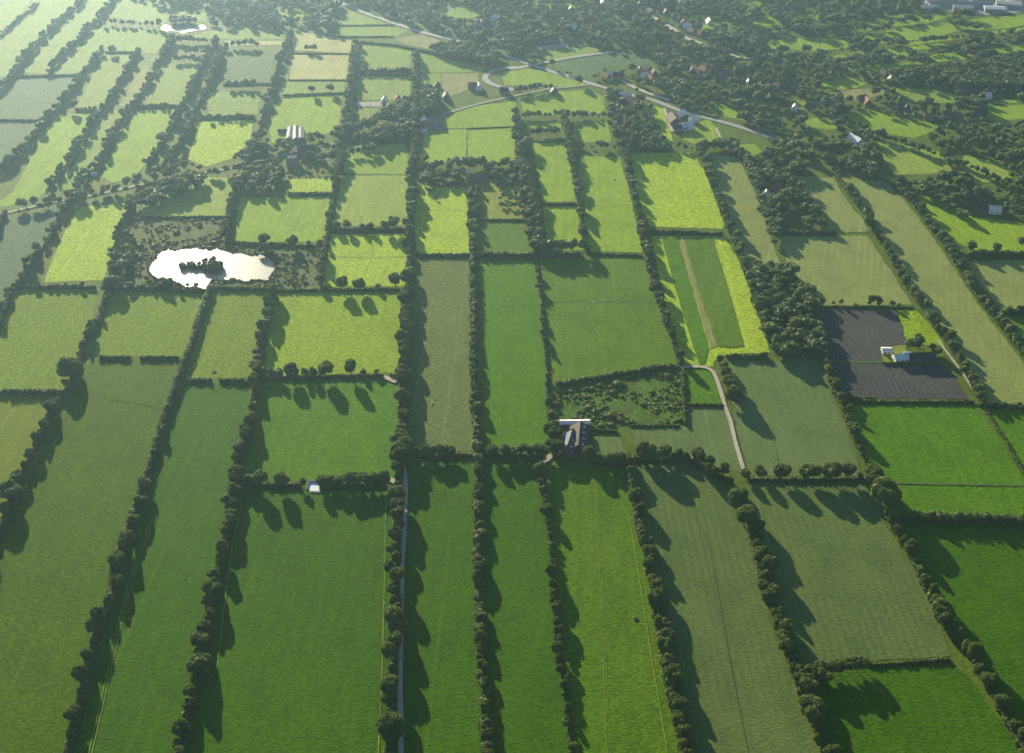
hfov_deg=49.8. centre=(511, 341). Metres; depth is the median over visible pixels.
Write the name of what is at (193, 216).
hedge
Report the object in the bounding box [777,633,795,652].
tree
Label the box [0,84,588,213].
lane
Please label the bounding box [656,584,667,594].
tree
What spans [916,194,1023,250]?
field
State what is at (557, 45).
field
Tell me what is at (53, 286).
hedge
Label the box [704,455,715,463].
tree
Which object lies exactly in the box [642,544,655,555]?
tree
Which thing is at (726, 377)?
tree
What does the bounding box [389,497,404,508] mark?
tree
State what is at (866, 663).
tree
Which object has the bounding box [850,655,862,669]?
tree
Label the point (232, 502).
tree
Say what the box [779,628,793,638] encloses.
tree
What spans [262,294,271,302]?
tree
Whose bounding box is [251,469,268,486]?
tree
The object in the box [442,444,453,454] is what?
tree
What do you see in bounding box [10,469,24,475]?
tree
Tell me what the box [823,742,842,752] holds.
tree
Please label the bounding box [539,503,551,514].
tree
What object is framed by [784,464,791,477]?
tree
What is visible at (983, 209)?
house
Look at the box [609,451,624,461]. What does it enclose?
tree
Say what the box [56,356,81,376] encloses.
tree
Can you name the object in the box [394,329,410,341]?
tree
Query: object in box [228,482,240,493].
tree
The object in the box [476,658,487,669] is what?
tree
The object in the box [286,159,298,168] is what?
barn
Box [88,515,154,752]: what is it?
wheel track
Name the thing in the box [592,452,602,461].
tree
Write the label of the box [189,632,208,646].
tree
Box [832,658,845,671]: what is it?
tree
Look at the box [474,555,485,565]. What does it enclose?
tree
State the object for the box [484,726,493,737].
tree
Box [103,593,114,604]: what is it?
tree
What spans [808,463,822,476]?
tree
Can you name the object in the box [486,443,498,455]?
tree
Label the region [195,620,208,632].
tree
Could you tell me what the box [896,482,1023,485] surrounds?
ditch
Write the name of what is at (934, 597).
tree
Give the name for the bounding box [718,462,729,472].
tree
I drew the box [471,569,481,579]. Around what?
tree
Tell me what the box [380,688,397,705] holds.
tree
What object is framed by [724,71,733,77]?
house
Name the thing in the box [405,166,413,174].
tree
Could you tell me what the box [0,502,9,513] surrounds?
tree
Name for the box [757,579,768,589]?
tree
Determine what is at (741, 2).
field
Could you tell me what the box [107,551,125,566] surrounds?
tree
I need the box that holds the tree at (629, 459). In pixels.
[626,455,633,463]
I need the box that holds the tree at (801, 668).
[793,664,807,673]
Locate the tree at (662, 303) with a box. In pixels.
[658,300,665,307]
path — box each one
[541,454,553,463]
[663,108,672,131]
[680,365,744,468]
[937,339,972,389]
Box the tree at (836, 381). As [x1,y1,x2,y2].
[832,377,842,387]
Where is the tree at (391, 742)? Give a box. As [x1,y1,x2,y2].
[385,737,396,745]
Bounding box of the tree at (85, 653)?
[80,647,92,660]
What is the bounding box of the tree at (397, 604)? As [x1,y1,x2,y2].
[392,602,402,609]
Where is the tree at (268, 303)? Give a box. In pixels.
[264,299,273,307]
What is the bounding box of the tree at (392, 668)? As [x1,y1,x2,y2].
[387,664,397,674]
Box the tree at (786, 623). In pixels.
[779,618,793,630]
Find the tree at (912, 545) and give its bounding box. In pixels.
[904,538,919,552]
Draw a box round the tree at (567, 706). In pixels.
[564,702,571,710]
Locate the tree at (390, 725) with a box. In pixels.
[375,711,403,741]
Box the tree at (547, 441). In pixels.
[544,437,554,446]
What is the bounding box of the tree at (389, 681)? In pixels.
[380,674,398,690]
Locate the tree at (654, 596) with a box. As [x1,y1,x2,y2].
[647,588,664,605]
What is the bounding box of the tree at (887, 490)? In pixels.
[870,476,902,506]
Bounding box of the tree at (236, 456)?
[230,451,241,460]
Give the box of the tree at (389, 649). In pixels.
[380,641,398,658]
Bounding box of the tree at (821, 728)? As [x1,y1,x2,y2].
[818,724,826,732]
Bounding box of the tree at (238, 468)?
[227,464,242,473]
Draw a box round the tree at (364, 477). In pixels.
[360,471,369,482]
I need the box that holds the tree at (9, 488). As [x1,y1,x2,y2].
[0,479,23,499]
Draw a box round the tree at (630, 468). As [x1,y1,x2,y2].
[626,465,636,472]
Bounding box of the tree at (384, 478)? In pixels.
[378,469,390,484]
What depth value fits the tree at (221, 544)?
691.91 m
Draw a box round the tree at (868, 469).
[864,465,876,473]
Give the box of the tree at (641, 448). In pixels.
[635,440,649,458]
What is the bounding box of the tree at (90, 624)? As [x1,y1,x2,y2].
[85,618,96,631]
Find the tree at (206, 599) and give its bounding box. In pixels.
[200,594,213,605]
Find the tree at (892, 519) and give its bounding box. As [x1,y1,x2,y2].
[887,514,898,523]
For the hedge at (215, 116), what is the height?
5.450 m
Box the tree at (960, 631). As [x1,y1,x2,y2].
[956,626,964,635]
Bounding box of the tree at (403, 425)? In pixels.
[396,423,406,429]
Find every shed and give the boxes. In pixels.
[277,129,286,132]
[431,125,443,129]
[496,182,513,185]
[557,419,590,426]
[881,347,892,353]
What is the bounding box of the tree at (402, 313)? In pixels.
[398,310,409,317]
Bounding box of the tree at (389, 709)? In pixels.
[385,707,393,713]
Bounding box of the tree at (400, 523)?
[393,518,404,528]
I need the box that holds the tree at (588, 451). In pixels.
[582,445,594,460]
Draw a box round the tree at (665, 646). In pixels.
[660,642,669,650]
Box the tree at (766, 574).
[760,569,774,580]
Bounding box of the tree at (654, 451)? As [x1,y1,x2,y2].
[646,443,664,461]
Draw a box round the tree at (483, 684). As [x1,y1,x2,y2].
[480,681,486,688]
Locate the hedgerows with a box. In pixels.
[0,0,1023,752]
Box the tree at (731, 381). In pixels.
[725,378,737,388]
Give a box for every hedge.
[0,118,37,121]
[0,388,57,394]
[13,73,77,76]
[18,283,95,288]
[62,284,212,752]
[75,108,97,110]
[98,354,131,359]
[105,50,134,52]
[108,285,202,291]
[132,215,233,218]
[139,104,176,106]
[139,355,179,358]
[185,377,212,381]
[205,114,255,118]
[211,285,267,290]
[218,377,247,383]
[223,82,268,84]
[229,240,314,247]
[237,481,297,486]
[263,373,383,378]
[279,287,402,291]
[282,91,342,95]
[287,191,331,195]
[288,79,345,80]
[291,52,348,54]
[320,482,387,487]
[331,226,405,231]
[334,35,393,37]
[340,24,393,25]
[357,66,411,73]
[358,40,477,62]
[407,452,473,457]
[416,252,469,256]
[466,126,511,128]
[476,250,537,257]
[477,218,525,220]
[481,451,544,457]
[536,251,582,257]
[544,201,575,205]
[555,363,679,385]
[590,252,642,256]
[590,428,617,432]
[629,424,679,426]
[649,229,723,235]
[679,368,687,424]
[687,402,723,406]
[725,352,767,359]
[746,476,866,481]
[781,230,836,235]
[815,305,913,308]
[844,399,973,403]
[845,395,875,399]
[871,657,950,666]
[882,361,942,365]
[898,509,1023,525]
[965,250,1023,257]
[979,402,1023,408]
[984,408,1023,473]
[999,308,1023,314]
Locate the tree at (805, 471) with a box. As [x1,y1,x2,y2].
[798,463,813,478]
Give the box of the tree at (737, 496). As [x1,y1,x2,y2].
[728,487,749,508]
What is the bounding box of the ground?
[0,0,1023,752]
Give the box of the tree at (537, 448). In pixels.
[533,443,544,453]
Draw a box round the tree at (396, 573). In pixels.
[389,566,404,581]
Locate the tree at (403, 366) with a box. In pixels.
[394,363,412,376]
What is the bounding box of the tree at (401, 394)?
[393,388,409,401]
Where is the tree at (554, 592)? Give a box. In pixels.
[550,587,559,596]
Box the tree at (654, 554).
[647,550,658,559]
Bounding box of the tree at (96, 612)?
[89,605,104,621]
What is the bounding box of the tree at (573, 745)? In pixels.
[568,741,579,750]
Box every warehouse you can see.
[920,5,939,11]
[925,0,958,6]
[952,5,973,10]
[958,0,992,7]
[983,5,1006,12]
[995,0,1022,8]
[1002,0,1023,2]
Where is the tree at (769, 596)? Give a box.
[761,588,777,607]
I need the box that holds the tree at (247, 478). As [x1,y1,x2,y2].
[244,474,252,482]
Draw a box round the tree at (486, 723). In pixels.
[480,718,494,729]
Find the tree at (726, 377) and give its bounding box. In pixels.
[722,374,735,384]
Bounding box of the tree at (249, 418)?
[243,412,256,424]
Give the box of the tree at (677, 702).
[671,696,688,708]
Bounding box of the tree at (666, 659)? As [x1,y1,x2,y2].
[659,653,674,667]
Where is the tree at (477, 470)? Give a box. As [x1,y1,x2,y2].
[473,466,481,474]
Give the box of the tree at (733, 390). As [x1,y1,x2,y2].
[727,385,742,401]
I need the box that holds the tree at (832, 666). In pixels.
[825,660,838,672]
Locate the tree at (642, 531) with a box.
[639,529,647,536]
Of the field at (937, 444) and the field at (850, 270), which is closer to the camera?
the field at (937, 444)
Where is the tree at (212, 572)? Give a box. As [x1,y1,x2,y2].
[206,568,218,577]
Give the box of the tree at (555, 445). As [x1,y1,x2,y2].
[549,439,564,452]
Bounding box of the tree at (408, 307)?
[400,304,411,313]
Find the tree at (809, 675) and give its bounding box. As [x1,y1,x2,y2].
[804,671,815,679]
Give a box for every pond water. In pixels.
[149,247,274,288]
[161,25,205,32]
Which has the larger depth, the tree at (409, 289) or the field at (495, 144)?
the field at (495, 144)
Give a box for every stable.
[286,126,292,140]
[292,125,298,141]
[299,126,303,140]
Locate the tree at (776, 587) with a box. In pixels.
[765,583,780,595]
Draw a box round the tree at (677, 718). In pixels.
[671,712,684,726]
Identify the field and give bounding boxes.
[0,0,29,30]
[0,0,74,75]
[0,76,73,119]
[0,114,91,205]
[0,122,36,172]
[0,208,62,314]
[0,289,97,389]
[0,359,180,752]
[0,395,61,518]
[24,0,110,73]
[44,203,125,281]
[53,27,167,74]
[57,110,121,189]
[71,383,249,752]
[77,54,129,108]
[95,291,204,355]
[101,109,174,182]
[111,0,173,24]
[115,218,318,289]
[120,67,152,106]
[141,177,234,215]
[145,64,197,104]
[169,11,206,21]
[185,486,393,752]
[186,290,268,377]
[188,120,253,166]
[194,27,283,39]
[208,90,261,115]
[223,57,274,82]
[224,41,282,45]
[236,197,329,241]
[240,379,398,480]
[265,292,403,374]
[269,95,342,142]
[276,9,303,18]
[284,82,344,93]
[289,55,348,78]
[289,178,331,191]
[293,31,350,52]
[323,233,407,286]
[335,175,407,225]
[337,26,407,35]
[340,11,384,24]
[343,143,408,173]
[354,101,382,106]
[354,108,379,120]
[356,76,410,100]
[358,42,410,69]
[394,35,439,49]
[403,459,482,752]
[407,259,474,450]
[414,186,468,253]
[419,54,488,72]
[420,73,441,95]
[422,129,466,161]
[427,102,515,128]
[438,0,479,18]
[442,73,478,94]
[467,127,515,161]
[474,179,523,218]
[476,221,532,252]
[476,260,549,450]
[481,460,569,752]
[501,68,583,86]
[521,90,604,114]
[526,123,560,128]
[530,3,579,8]
[533,142,575,201]
[537,42,567,49]
[537,47,601,59]
[539,259,676,381]
[543,206,583,250]
[547,466,677,752]
[552,368,682,428]
[553,53,655,74]
[573,122,611,141]
[578,156,642,252]
[590,437,626,454]
[631,152,723,228]
[634,407,740,471]
[637,463,820,752]
[644,103,673,146]
[651,236,769,366]
[662,237,708,364]
[678,237,716,347]
[681,119,719,143]
[681,370,721,403]
[684,237,743,347]
[688,15,723,19]
[701,22,734,29]
[711,155,778,268]
[714,104,745,120]
[727,359,859,475]
[739,0,761,4]
[740,144,761,155]
[748,482,949,665]
[753,16,777,26]
[767,125,795,135]
[768,37,848,50]
[780,235,911,305]
[795,14,818,20]
[795,176,868,232]
[797,101,821,109]
[805,117,846,129]
[812,663,1019,752]
[818,309,968,398]
[822,78,868,90]
[830,51,876,58]
[831,88,887,99]
[837,16,889,33]
[837,110,942,137]
[842,177,1023,403]
[845,405,1023,516]
[848,61,924,74]
[864,15,1023,42]
[878,140,950,174]
[881,345,906,361]
[886,28,1023,44]
[889,43,956,57]
[890,88,955,102]
[891,12,951,26]
[897,309,944,345]
[899,521,1023,732]
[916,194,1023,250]
[921,0,1023,15]
[929,51,974,61]
[954,154,1011,183]
[968,259,1023,308]
[985,46,1023,53]
[986,104,1023,120]
[991,409,1023,466]
[994,99,1023,103]
[1007,316,1023,336]
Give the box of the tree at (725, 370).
[720,366,731,376]
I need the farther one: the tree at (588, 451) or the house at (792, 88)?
the house at (792, 88)
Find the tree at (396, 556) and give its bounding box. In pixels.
[391,550,401,561]
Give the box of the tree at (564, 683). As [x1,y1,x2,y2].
[559,679,568,688]
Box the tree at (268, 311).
[261,307,274,315]
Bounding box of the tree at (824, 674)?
[817,667,832,681]
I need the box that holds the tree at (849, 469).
[841,462,856,476]
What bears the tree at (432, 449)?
on the ground
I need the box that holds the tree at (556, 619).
[552,615,561,625]
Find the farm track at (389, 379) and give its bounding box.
[382,375,396,382]
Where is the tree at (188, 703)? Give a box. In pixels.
[182,697,194,708]
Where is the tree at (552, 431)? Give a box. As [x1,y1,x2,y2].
[546,426,558,438]
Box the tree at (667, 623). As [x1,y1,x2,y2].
[659,620,672,628]
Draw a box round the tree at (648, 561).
[642,556,654,567]
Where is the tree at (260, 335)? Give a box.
[254,330,264,339]
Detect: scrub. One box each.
[178,262,223,269]
[552,368,682,428]
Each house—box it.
[208,14,215,20]
[285,16,293,22]
[381,95,387,103]
[387,117,397,122]
[389,12,397,17]
[394,94,400,100]
[420,116,427,125]
[422,119,433,127]
[425,13,433,18]
[425,82,433,88]
[434,81,440,89]
[442,91,449,99]
[448,180,460,186]
[468,82,476,88]
[470,174,485,182]
[476,81,481,90]
[484,24,492,29]
[490,14,498,21]
[495,15,502,21]
[499,87,508,93]
[550,86,557,94]
[551,4,559,10]
[570,23,576,29]
[582,16,590,21]
[589,17,598,23]
[602,72,610,79]
[606,69,615,77]
[613,72,623,79]
[617,97,627,105]
[618,11,624,16]
[621,92,631,98]
[625,96,634,103]
[636,65,642,73]
[639,71,648,78]
[641,0,648,6]
[642,64,651,71]
[646,7,654,13]
[646,74,654,80]
[650,68,657,75]
[654,5,662,11]
[655,49,664,54]
[658,78,665,85]
[663,8,668,14]
[665,39,674,46]
[671,42,680,49]
[682,22,691,28]
[686,27,696,34]
[688,115,698,122]
[692,68,702,74]
[692,75,702,81]
[695,30,702,37]
[698,64,706,73]
[700,31,710,38]
[704,68,713,75]
[706,17,712,24]
[710,66,719,73]
[713,75,723,81]
[718,67,727,75]
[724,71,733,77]
[736,89,745,97]
[763,80,772,84]
[769,183,782,192]
[773,82,781,91]
[779,82,789,88]
[786,83,797,91]
[791,102,797,111]
[804,102,815,109]
[846,132,862,142]
[856,94,867,101]
[862,72,871,80]
[862,96,871,105]
[879,69,888,77]
[891,352,909,361]
[894,101,905,109]
[902,102,909,112]
[925,113,935,120]
[938,82,949,89]
[940,110,951,117]
[951,110,964,119]
[958,86,967,95]
[965,88,976,96]
[971,108,982,115]
[973,200,985,207]
[976,203,992,213]
[983,92,991,99]
[988,205,1001,214]
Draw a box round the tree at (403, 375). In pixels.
[395,369,410,383]
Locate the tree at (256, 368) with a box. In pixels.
[252,364,262,374]
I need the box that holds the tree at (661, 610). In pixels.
[656,606,665,616]
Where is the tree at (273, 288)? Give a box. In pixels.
[267,284,280,294]
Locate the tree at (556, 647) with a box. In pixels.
[551,641,562,653]
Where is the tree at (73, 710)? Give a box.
[62,703,81,720]
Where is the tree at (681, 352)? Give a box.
[676,348,685,358]
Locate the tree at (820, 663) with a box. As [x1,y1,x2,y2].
[813,659,826,667]
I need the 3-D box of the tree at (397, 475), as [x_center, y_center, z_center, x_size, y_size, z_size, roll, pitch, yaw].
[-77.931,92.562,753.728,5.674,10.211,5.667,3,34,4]
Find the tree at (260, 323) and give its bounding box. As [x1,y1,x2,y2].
[255,319,265,329]
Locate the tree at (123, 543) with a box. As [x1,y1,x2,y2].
[118,536,128,550]
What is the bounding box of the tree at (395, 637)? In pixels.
[386,630,401,645]
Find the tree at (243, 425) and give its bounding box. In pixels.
[239,423,251,429]
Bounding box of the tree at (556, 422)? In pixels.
[550,420,559,426]
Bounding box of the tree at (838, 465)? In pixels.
[829,462,842,477]
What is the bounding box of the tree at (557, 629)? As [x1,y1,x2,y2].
[552,624,562,633]
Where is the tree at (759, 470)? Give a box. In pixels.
[754,464,767,477]
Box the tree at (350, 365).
[344,359,355,372]
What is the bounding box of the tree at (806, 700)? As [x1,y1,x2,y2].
[798,693,825,713]
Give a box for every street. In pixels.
[621,80,670,100]
[644,6,701,43]
[728,54,751,58]
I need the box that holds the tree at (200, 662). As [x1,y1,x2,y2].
[186,652,212,673]
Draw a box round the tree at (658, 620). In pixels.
[654,615,667,627]
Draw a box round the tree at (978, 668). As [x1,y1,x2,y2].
[972,663,987,676]
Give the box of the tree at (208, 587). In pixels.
[201,580,221,595]
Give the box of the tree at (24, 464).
[20,460,28,471]
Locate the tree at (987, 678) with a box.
[980,671,997,685]
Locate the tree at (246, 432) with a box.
[239,426,252,439]
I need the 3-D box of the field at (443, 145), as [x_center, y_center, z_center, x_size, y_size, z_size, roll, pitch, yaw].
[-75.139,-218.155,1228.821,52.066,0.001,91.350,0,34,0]
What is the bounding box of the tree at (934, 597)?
[930,593,943,603]
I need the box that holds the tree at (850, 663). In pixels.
[843,657,856,670]
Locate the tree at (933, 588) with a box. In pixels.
[929,583,938,594]
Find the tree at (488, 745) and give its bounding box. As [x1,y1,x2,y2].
[481,742,493,752]
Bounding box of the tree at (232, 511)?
[224,508,237,517]
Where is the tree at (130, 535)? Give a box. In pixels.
[118,530,135,543]
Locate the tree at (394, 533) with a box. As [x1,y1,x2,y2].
[387,526,402,540]
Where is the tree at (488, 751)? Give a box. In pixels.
[483,748,494,752]
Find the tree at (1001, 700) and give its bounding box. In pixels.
[993,693,1010,707]
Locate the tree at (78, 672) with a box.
[70,664,87,680]
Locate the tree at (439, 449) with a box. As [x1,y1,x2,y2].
[435,444,443,454]
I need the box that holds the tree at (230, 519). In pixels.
[222,513,236,525]
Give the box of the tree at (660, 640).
[656,636,671,647]
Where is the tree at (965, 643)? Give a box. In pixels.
[961,639,970,649]
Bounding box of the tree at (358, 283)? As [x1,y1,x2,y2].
[352,278,365,287]
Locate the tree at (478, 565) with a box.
[473,561,483,569]
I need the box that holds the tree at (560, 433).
[556,427,562,437]
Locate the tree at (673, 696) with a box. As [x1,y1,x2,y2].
[669,692,679,702]
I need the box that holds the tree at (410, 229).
[405,224,414,233]
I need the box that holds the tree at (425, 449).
[421,444,430,453]
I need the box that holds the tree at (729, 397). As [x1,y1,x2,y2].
[725,391,732,402]
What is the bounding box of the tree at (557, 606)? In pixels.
[551,600,562,613]
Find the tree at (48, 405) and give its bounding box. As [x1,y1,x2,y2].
[42,400,57,411]
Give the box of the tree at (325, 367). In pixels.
[317,360,333,374]
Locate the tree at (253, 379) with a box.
[247,375,259,385]
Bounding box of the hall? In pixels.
[525,36,558,42]
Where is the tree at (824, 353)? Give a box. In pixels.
[819,349,830,356]
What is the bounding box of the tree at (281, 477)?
[273,471,289,486]
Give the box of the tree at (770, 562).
[759,554,778,570]
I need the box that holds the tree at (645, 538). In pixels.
[640,533,653,544]
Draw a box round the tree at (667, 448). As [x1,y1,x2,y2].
[658,444,671,456]
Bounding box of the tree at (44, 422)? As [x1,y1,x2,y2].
[38,418,49,427]
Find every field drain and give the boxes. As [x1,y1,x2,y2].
[102,397,160,407]
[560,301,654,302]
[832,361,881,361]
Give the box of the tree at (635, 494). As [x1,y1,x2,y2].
[628,487,642,501]
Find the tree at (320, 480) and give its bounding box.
[315,474,325,485]
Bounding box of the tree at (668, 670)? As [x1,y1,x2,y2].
[663,663,681,677]
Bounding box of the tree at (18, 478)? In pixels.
[10,473,24,484]
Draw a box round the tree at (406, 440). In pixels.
[394,435,412,448]
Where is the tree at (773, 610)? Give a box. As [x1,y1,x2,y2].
[770,606,783,616]
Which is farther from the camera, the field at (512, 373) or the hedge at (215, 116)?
the hedge at (215, 116)
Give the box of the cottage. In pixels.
[763,188,769,196]
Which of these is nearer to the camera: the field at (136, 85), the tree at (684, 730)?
the tree at (684, 730)
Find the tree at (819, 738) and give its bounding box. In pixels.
[812,731,827,746]
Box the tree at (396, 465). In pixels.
[390,460,402,471]
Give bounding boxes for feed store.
[306,480,320,492]
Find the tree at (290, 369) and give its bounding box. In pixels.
[283,362,298,376]
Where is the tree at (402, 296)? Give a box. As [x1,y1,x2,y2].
[396,290,410,302]
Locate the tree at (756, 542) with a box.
[753,539,761,547]
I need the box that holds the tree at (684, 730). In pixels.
[677,724,690,736]
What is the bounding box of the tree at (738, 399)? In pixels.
[732,395,744,404]
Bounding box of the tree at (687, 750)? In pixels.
[681,747,693,752]
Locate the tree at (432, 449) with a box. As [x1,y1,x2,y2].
[429,445,436,453]
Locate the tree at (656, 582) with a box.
[651,577,662,587]
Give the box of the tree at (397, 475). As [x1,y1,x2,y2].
[394,470,401,478]
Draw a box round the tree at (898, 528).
[893,523,903,533]
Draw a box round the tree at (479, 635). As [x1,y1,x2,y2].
[473,629,486,642]
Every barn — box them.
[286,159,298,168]
[430,115,442,124]
[570,421,589,454]
[665,111,681,124]
[671,124,687,131]
[675,109,686,117]
[678,121,694,130]
[909,352,936,362]
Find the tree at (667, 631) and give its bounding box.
[660,627,675,639]
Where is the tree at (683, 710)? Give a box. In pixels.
[673,704,688,716]
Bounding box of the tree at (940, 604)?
[931,597,951,611]
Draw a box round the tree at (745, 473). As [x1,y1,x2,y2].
[740,468,750,478]
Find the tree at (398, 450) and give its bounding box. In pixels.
[388,442,407,460]
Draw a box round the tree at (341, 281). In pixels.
[334,275,347,287]
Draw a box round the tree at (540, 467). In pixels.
[533,461,548,474]
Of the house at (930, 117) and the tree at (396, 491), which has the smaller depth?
the tree at (396, 491)
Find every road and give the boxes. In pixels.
[337,0,788,144]
[482,66,519,91]
[511,51,613,69]
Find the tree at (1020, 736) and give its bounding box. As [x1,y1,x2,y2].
[1016,727,1023,741]
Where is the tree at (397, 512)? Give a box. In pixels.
[390,505,403,518]
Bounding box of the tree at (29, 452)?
[23,448,34,457]
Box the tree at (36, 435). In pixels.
[30,431,40,439]
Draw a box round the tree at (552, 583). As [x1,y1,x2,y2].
[548,578,556,587]
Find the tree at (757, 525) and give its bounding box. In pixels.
[747,518,765,533]
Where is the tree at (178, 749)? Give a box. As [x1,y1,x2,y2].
[172,745,185,752]
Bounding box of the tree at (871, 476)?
[865,471,879,484]
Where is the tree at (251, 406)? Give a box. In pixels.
[248,402,255,410]
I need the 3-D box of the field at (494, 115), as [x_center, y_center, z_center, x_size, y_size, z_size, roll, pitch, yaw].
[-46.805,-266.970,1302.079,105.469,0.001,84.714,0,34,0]
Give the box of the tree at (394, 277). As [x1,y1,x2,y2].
[387,272,400,287]
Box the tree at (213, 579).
[207,576,216,581]
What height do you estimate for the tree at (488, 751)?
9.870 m
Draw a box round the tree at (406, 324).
[399,318,413,330]
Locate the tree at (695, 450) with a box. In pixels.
[691,446,703,458]
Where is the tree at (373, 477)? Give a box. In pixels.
[369,471,378,483]
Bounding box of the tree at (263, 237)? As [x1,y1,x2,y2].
[258,233,269,242]
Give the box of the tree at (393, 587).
[386,581,399,593]
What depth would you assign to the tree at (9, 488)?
733.05 m
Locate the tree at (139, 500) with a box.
[133,495,148,507]
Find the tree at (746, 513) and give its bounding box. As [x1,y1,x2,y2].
[735,504,756,525]
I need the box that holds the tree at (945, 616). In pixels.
[933,609,951,622]
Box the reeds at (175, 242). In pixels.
[116,217,317,290]
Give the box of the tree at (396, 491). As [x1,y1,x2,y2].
[387,485,405,498]
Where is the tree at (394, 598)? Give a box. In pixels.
[389,594,402,604]
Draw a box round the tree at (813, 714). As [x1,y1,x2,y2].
[804,705,824,723]
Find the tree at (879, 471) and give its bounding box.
[872,467,883,476]
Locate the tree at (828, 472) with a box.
[821,462,838,478]
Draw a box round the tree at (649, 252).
[644,248,654,257]
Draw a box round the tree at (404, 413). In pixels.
[397,408,410,418]
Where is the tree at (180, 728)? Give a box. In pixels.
[170,718,190,737]
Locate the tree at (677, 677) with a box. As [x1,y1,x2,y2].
[670,672,683,685]
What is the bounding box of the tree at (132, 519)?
[127,514,140,525]
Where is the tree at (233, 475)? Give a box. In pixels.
[228,471,240,480]
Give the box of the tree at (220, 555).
[215,550,225,560]
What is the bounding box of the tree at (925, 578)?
[920,573,931,582]
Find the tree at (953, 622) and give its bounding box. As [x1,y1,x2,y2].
[949,618,958,627]
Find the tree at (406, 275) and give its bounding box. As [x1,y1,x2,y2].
[400,269,415,281]
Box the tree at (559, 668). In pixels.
[555,664,564,672]
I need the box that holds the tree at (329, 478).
[325,475,334,484]
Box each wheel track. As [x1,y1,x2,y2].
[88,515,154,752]
[91,515,157,752]
[217,504,241,668]
[378,492,385,752]
[593,474,606,741]
[595,472,609,752]
[627,511,667,752]
[685,488,747,752]
[756,378,777,461]
[796,504,881,651]
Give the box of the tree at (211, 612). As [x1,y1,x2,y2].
[205,607,216,617]
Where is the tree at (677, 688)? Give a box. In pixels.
[670,681,680,692]
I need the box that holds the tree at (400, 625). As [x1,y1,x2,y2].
[387,618,407,634]
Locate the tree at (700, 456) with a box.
[696,451,705,463]
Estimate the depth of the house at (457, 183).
1139.25 m
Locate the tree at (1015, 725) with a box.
[1009,718,1023,730]
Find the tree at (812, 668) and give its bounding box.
[805,663,817,675]
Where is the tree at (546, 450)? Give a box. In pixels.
[539,445,550,455]
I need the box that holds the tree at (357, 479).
[353,472,360,484]
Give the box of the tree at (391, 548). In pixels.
[385,543,396,553]
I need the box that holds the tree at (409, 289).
[401,285,414,295]
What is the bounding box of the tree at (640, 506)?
[634,501,645,511]
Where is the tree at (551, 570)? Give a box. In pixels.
[545,563,557,576]
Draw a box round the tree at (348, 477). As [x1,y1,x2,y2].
[342,471,355,482]
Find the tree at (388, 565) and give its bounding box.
[383,559,395,572]
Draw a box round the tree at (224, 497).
[219,492,235,502]
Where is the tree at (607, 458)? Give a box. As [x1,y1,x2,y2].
[602,452,612,462]
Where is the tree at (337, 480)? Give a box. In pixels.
[332,475,342,484]
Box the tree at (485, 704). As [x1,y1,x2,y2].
[479,699,490,710]
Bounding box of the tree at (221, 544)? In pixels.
[215,539,228,550]
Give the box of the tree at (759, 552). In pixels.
[753,546,768,560]
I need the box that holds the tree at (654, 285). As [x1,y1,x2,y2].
[649,280,661,291]
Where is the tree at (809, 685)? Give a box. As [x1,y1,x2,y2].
[799,677,819,693]
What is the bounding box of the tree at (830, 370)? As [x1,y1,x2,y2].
[826,366,834,375]
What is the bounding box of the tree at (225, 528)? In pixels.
[220,523,231,533]
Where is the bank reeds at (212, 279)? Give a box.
[146,246,276,289]
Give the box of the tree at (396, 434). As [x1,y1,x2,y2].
[389,428,408,442]
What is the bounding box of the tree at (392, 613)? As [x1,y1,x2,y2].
[383,605,403,622]
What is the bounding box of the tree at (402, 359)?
[397,356,406,364]
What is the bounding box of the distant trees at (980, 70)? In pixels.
[0,0,1023,752]
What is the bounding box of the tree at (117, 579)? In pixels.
[110,573,123,586]
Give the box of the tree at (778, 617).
[774,612,787,626]
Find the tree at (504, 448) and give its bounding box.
[499,443,510,455]
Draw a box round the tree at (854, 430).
[849,425,861,435]
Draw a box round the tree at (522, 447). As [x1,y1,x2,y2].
[517,443,526,452]
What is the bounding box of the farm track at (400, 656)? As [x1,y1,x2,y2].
[397,465,407,752]
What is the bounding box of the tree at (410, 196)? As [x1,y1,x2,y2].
[404,193,415,201]
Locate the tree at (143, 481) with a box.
[137,476,151,487]
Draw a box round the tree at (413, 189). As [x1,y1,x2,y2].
[405,186,417,195]
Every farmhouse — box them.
[296,144,313,155]
[558,428,576,457]
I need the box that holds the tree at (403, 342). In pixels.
[397,339,408,348]
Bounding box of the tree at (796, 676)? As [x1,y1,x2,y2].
[793,672,807,685]
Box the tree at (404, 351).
[398,345,410,357]
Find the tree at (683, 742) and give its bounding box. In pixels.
[677,736,692,750]
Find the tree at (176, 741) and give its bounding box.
[172,738,181,747]
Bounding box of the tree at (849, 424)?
[846,421,858,428]
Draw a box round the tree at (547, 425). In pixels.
[543,422,555,434]
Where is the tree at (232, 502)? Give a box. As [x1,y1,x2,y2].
[226,497,237,506]
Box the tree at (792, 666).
[789,661,798,671]
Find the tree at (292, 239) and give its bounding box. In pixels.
[286,234,297,246]
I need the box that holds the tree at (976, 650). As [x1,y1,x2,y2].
[966,642,985,659]
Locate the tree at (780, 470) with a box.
[773,463,790,477]
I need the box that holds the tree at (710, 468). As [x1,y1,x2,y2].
[704,462,717,475]
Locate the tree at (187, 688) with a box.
[182,683,194,695]
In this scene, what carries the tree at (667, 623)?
on the ground
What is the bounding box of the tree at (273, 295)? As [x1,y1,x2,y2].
[269,292,276,299]
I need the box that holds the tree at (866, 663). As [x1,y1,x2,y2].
[860,656,871,668]
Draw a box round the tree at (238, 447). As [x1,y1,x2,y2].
[232,442,243,451]
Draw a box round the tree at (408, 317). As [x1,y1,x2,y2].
[399,315,410,321]
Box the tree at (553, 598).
[549,595,556,602]

